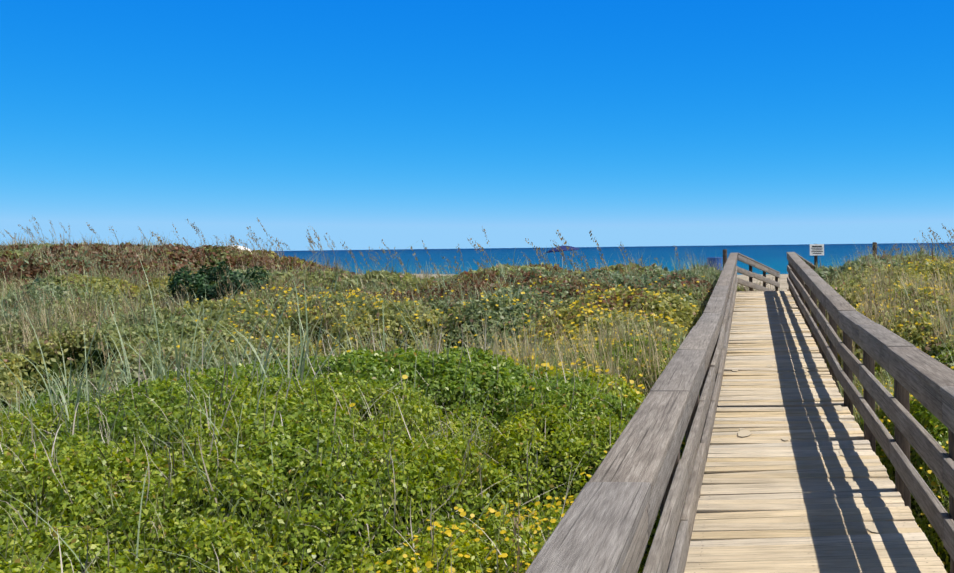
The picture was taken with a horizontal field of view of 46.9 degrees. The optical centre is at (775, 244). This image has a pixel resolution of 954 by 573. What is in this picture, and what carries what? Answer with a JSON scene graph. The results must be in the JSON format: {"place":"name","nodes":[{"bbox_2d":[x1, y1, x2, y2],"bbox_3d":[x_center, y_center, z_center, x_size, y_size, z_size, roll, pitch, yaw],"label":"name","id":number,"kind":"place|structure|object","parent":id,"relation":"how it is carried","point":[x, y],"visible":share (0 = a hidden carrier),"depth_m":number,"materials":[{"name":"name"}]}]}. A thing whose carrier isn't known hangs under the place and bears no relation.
{"place":"outdoors","nodes":[
{"label":"outdoors","id":0,"kind":"place"},
{"bbox_2d":[36,274,788,398],"bbox_3d":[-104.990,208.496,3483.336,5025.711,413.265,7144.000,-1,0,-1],"label":"sand","id":1,"kind":"structure","parent":0,"point":[782,280],"depth_m":51.74,"materials":[{"name":"beige sand"}]},
{"bbox_2d":[162,261,268,307],"bbox_3d":[-11.691,1.511,21.626,2.178,2.322,2.109,-1,0,39],"label":"juniper shrub","id":2,"kind":"object","parent":1,"relation":"on","point":[199,277],"depth_m":21.22,"materials":[{"name":"green plant"}]},
{"bbox_2d":[0,241,501,446],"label":"pale grass","id":3,"kind":"structure","parent":1,"relation":"on","point":[160,367],"depth_m":8.01,"materials":[{"name":"green plant"}]},
{"bbox_2d":[16,278,518,572],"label":"sea oats stalks","id":4,"kind":"object","parent":1,"relation":"on","point":[518,512],"visible":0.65,"depth_m":4.74,"materials":[{"name":"plant"}]},
{"bbox_2d":[14,278,523,572],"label":"sea oats heads","id":5,"kind":"object","parent":4,"relation":"attached to","point":[514,531],"visible":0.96,"depth_m":4.76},
{"bbox_2d":[1,324,611,572],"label":"dry grass stalks","id":6,"kind":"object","parent":1,"relation":"on","point":[137,549],"visible":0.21,"depth_m":6.15,"materials":[{"name":"plant"}]},
{"bbox_2d":[0,310,680,572],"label":"grass blades","id":7,"kind":"object","parent":1,"relation":"on","point":[199,444],"visible":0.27,"depth_m":6.40,"materials":[{"name":"green plant"}]},
{"bbox_2d":[5,243,934,383],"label":"sea oats stalks","id":8,"kind":"object","parent":1,"relation":"on","point":[356,329],"visible":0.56,"depth_m":15.81,"materials":[{"name":"beige plant"}]},
{"bbox_2d":[4,244,938,371],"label":"sea oats heads","id":9,"kind":"object","parent":1,"relation":"on","point":[449,267],"visible":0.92,"depth_m":14.73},
{"bbox_2d":[0,348,949,572],"bbox_3d":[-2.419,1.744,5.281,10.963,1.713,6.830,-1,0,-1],"label":"scrub leaves","id":10,"kind":"object","parent":1,"relation":"on","point":[91,453],"visible":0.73,"depth_m":6.07,"materials":[{"name":"green plant"}]},
{"bbox_2d":[0,257,951,572],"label":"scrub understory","id":11,"kind":"object","parent":1,"relation":"on","point":[54,369],"depth_m":7.15,"materials":[{"name":"green plant"}]},
{"bbox_2d":[0,335,953,506],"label":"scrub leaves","id":12,"kind":"object","parent":1,"relation":"on","point":[508,365],"visible":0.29,"depth_m":8.85,"materials":[{"name":"green plant"}]},
{"bbox_2d":[0,241,953,304],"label":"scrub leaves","id":13,"kind":"object","parent":1,"relation":"on","point":[181,251],"visible":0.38,"depth_m":29.18,"materials":[{"name":"green plant"}]},
{"bbox_2d":[0,230,953,398],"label":"dry grass","id":14,"kind":"structure","parent":1,"relation":"on","point":[866,307],"depth_m":16.11,"materials":[{"name":"beige plant"}]},
{"bbox_2d":[0,249,953,428],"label":"wildflowers","id":15,"kind":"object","parent":1,"relation":"on","point":[855,415],"depth_m":17.52,"materials":[{"name":"plant"}]},
{"bbox_2d":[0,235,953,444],"bbox_3d":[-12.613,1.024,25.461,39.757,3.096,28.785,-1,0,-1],"label":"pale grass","id":16,"kind":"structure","parent":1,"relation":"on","point":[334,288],"depth_m":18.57,"materials":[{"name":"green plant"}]},
{"bbox_2d":[0,233,953,300],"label":"shrubs","id":17,"kind":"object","parent":1,"relation":"on","point":[6,290],"depth_m":26.17,"materials":[{"name":"plant"}]},
{"bbox_2d":[0,216,953,303],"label":"sea oats","id":18,"kind":"object","parent":1,"relation":"on","point":[474,245],"visible":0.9,"depth_m":25.14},
{"bbox_2d":[1,217,952,303],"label":"sea oats ridge stalks","id":19,"kind":"object","parent":1,"relation":"on","point":[430,256],"visible":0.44,"depth_m":25.72,"materials":[{"name":"brown plant"}]},
{"bbox_2d":[0,256,953,410],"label":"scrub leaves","id":20,"kind":"object","parent":1,"relation":"on","point":[688,314],"visible":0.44,"depth_m":17.61,"materials":[{"name":"green plant"}]},
{"bbox_2d":[546,244,578,267],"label":"beach umbrella","id":21,"kind":"object","parent":1,"relation":"on","point":[564,248],"visible":0.9,"depth_m":59.23,"materials":[{"name":"blue fabric"}]},
{"bbox_2d":[176,259,953,572],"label":"yellow flowers","id":22,"kind":"object","parent":1,"relation":"on","point":[428,564],"visible":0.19,"depth_m":14.30,"materials":[{"name":"yellow plant"}]},
{"bbox_2d":[707,257,722,269],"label":"blue barrel","id":23,"kind":"object","parent":1,"relation":"on","point":[714,260],"visible":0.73,"depth_m":57.49,"materials":[{"name":"blue plastic"}]},
{"bbox_2d":[723,249,726,267],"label":"timber pile","id":24,"kind":"object","parent":1,"relation":"on","point":[724,256],"visible":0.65,"depth_m":46.82,"materials":[{"name":"brown wood"}]},
{"bbox_2d":[660,261,953,572],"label":"railing posts","id":25,"kind":"object","parent":1,"relation":"on","point":[901,394],"visible":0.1,"depth_m":8.72,"materials":[{"name":"grey wood"}]},
{"bbox_2d":[525,252,953,572],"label":"boardwalk rails","id":26,"kind":"object","parent":25,"relation":"attached to","point":[606,523],"visible":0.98,"depth_m":5.13,"materials":[{"name":"grey wood"}]},
{"bbox_2d":[810,244,823,268],"bbox_3d":[1.147,1.089,29.232,0.500,2.197,0.126,-1,0,-33],"label":"sign","id":27,"kind":"object","parent":1,"relation":"on","point":[816,250],"visible":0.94,"depth_m":29.19,"materials":[{"name":"white wood"}]},
{"bbox_2d":[872,242,876,256],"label":"timber pile","id":28,"kind":"object","parent":1,"relation":"on","point":[874,246],"visible":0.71,"depth_m":45.99,"materials":[{"name":"brown wood"}]},
{"bbox_2d":[0,0,953,250],"label":"sky","id":29,"kind":"structure","parent":0,"point":[360,123],"materials":[{"name":"blue"}]},
{"bbox_2d":[267,243,953,274],"bbox_3d":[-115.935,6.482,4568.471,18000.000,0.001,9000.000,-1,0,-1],"label":"ocean water","id":30,"kind":"structure","parent":0,"point":[774,257],"depth_m":559.07,"materials":[{"name":"blue liquid"}]},
{"bbox_2d":[684,291,946,572],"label":"boardwalk deck","id":31,"kind":"structure","parent":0,"point":[756,513],"depth_m":7.31,"materials":[{"name":"beige wood"}]},
{"bbox_2d":[647,258,943,568],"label":"nail heads","id":32,"kind":"object","parent":31,"relation":"in","point":[789,453],"visible":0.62,"depth_m":6.84,"materials":[{"name":"brown"}]},
{"bbox_2d":[725,293,885,532],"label":"deck sand drifts","id":33,"kind":"object","parent":31,"relation":"on","point":[876,527],"visible":0.92,"depth_m":9.02,"materials":[{"name":"beige sand"}]}
]}

